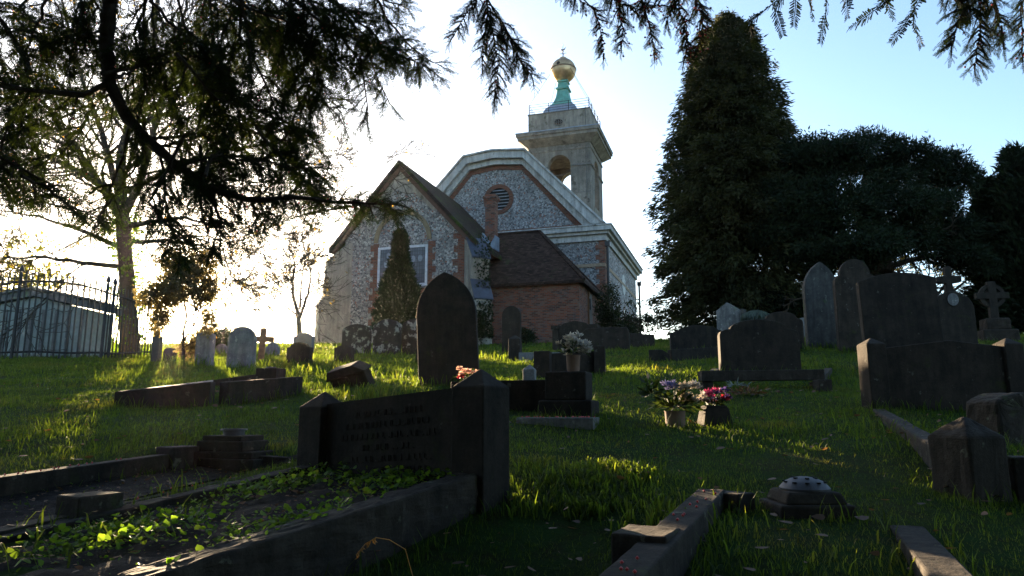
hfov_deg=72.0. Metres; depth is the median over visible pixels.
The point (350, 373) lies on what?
headstone
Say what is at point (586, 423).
ledger slab
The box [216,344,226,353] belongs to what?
headstone
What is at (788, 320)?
headstone
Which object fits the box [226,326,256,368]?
headstone
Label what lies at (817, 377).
kerbed grave
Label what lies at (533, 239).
church
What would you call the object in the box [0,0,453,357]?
bare sycamore tree
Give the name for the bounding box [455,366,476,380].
flower bunch
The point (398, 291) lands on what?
columnar conifer
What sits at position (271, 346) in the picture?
headstone
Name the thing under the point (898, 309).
headstone
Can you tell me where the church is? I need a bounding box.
[314,44,642,344]
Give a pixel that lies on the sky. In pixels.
(856, 78)
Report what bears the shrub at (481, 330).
on the ground at (563, 523)
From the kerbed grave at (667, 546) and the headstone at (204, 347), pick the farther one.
the headstone at (204, 347)
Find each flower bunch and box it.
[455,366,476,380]
[719,380,782,394]
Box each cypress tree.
[641,6,837,338]
[958,171,1021,331]
[973,139,1023,333]
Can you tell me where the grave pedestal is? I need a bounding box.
[539,371,598,416]
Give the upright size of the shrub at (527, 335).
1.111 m
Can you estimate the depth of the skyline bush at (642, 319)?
31.28 m
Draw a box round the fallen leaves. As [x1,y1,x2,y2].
[0,377,1018,575]
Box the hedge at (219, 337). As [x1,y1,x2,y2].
[212,325,234,347]
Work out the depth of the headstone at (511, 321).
18.05 m
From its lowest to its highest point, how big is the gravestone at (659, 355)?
0.500 m
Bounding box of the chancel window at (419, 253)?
[374,244,427,290]
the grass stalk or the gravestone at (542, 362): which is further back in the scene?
the gravestone at (542, 362)
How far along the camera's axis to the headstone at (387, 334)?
16.59 m
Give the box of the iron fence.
[0,265,155,358]
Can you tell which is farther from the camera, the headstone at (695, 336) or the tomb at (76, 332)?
the tomb at (76, 332)
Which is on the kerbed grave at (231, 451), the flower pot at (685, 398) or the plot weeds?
the plot weeds
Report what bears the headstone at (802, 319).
on the ground at (563, 523)
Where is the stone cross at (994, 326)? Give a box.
[974,282,1020,341]
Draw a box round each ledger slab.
[516,417,599,429]
[519,352,559,360]
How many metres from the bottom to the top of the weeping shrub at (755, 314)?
1.050 m
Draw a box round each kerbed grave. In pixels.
[0,369,508,575]
[0,428,296,534]
[114,367,302,407]
[599,488,972,575]
[698,368,831,391]
[857,338,1023,502]
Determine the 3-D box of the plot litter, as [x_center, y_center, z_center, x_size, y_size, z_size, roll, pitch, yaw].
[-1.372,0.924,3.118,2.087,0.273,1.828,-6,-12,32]
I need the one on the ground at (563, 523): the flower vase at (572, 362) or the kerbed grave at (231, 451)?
the kerbed grave at (231, 451)
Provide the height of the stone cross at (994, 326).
1.507 m
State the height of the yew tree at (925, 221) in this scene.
8.218 m
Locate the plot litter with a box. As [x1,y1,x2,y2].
[4,458,424,575]
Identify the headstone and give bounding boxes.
[163,348,176,360]
[194,332,215,365]
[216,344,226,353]
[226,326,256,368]
[265,342,279,355]
[286,342,312,364]
[293,333,314,350]
[326,360,375,388]
[334,345,353,361]
[342,324,371,354]
[372,319,401,355]
[402,319,416,355]
[415,345,417,363]
[417,272,478,385]
[502,306,520,352]
[630,333,654,347]
[669,325,720,349]
[716,303,740,330]
[717,319,800,370]
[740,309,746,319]
[762,312,804,348]
[799,318,804,336]
[802,262,836,347]
[833,259,872,352]
[856,273,943,347]
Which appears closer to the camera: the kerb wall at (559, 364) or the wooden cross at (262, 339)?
the kerb wall at (559, 364)
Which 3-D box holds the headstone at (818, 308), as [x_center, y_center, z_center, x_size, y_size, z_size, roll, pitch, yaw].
[6.128,0.468,13.926,0.666,1.984,0.160,0,-10,3]
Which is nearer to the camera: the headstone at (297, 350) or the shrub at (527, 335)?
the headstone at (297, 350)
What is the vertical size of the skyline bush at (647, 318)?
1.979 m
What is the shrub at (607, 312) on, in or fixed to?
on the ground at (563, 523)
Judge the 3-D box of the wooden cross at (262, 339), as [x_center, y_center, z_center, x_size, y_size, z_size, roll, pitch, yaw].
[-5.015,1.237,14.201,0.390,0.860,0.080,3,-10,-5]
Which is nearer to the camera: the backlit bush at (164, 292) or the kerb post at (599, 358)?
the kerb post at (599, 358)
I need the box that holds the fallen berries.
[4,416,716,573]
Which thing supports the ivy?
on the kerbed grave at (460, 430)
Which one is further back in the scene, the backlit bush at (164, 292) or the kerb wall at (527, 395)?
the backlit bush at (164, 292)
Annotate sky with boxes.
[0,0,1023,343]
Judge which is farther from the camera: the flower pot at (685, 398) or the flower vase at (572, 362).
the flower vase at (572, 362)
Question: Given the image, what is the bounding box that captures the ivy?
[0,461,454,571]
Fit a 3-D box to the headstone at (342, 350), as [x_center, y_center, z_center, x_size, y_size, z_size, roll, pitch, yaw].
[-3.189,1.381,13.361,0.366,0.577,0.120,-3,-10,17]
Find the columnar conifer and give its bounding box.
[370,227,421,329]
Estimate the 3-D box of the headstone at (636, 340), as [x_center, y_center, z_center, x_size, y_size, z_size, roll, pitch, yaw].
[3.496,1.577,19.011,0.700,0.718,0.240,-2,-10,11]
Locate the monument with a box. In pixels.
[935,266,977,343]
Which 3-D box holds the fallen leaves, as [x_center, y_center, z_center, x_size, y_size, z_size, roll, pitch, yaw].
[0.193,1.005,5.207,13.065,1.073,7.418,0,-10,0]
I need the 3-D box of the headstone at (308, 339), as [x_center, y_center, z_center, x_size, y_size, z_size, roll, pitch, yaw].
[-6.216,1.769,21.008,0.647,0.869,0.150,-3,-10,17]
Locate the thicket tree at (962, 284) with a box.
[837,251,969,294]
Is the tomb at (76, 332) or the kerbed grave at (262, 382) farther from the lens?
the tomb at (76, 332)
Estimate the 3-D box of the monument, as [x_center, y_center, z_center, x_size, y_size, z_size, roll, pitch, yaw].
[7.672,0.489,12.286,0.660,1.750,0.265,-2,-10,11]
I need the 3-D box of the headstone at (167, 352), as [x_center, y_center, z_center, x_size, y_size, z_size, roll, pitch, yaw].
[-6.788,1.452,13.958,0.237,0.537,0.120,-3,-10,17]
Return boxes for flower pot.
[636,370,704,427]
[697,386,732,426]
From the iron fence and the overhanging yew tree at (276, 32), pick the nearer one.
the overhanging yew tree at (276, 32)
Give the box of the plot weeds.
[0,468,435,573]
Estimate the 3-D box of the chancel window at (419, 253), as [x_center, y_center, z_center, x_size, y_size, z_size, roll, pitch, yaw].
[-5.704,-1.063,36.588,3.100,2.290,0.160,-3,-10,17]
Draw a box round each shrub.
[476,307,488,343]
[521,327,538,343]
[592,280,622,327]
[608,312,646,333]
[740,310,768,321]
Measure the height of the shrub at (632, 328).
2.028 m
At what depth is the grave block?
4.47 m
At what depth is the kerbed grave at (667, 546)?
2.24 m
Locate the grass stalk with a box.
[356,537,412,575]
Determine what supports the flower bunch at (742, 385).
on the ground at (563, 523)
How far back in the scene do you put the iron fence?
15.19 m
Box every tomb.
[0,286,125,357]
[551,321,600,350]
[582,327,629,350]
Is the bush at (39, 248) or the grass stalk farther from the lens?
the bush at (39, 248)
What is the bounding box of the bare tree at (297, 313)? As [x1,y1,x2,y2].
[236,206,335,333]
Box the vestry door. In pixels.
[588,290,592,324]
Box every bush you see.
[0,225,71,289]
[131,243,228,362]
[614,295,663,333]
[632,301,668,334]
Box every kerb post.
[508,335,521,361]
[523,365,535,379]
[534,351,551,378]
[594,346,605,374]
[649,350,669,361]
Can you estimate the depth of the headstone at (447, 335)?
8.18 m
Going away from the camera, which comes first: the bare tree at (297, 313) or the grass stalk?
the grass stalk
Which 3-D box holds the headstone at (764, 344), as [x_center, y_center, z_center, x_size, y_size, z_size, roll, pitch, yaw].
[3.255,0.909,9.282,1.030,0.982,0.140,0,-10,3]
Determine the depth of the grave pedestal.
5.54 m
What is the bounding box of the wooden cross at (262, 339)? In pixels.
[257,328,274,360]
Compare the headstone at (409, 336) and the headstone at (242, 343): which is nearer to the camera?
the headstone at (242, 343)
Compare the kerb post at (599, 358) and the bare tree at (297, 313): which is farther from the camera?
the bare tree at (297, 313)
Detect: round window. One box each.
[484,184,513,214]
[622,275,625,294]
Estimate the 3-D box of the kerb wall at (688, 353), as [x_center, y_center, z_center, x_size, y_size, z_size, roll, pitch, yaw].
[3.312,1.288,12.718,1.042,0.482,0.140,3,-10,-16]
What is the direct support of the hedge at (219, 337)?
on the ground at (563, 523)
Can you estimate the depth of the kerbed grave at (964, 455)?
6.02 m
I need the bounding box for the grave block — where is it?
[966,392,1023,445]
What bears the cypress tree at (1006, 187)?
on the ground at (563, 523)
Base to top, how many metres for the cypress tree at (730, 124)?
13.503 m
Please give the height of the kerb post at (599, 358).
0.592 m
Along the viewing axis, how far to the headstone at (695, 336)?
14.91 m
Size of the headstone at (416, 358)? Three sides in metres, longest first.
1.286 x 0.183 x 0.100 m
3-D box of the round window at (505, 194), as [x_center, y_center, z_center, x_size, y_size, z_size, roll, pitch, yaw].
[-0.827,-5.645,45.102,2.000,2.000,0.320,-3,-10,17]
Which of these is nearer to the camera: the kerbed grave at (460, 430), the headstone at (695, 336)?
the kerbed grave at (460, 430)
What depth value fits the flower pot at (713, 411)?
5.17 m
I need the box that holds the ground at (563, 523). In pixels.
[0,337,1023,575]
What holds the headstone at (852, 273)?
on the ground at (563, 523)
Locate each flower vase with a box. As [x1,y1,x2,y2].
[555,331,592,370]
[759,476,856,518]
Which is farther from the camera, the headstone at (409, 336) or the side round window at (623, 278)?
the side round window at (623, 278)
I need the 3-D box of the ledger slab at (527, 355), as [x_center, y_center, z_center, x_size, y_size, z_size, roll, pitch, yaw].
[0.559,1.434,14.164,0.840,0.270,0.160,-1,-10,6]
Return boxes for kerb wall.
[451,380,545,411]
[552,351,593,372]
[668,347,717,360]
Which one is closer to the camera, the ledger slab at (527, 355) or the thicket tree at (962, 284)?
the ledger slab at (527, 355)
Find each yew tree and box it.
[0,0,1023,285]
[739,124,1010,315]
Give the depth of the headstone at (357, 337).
17.17 m

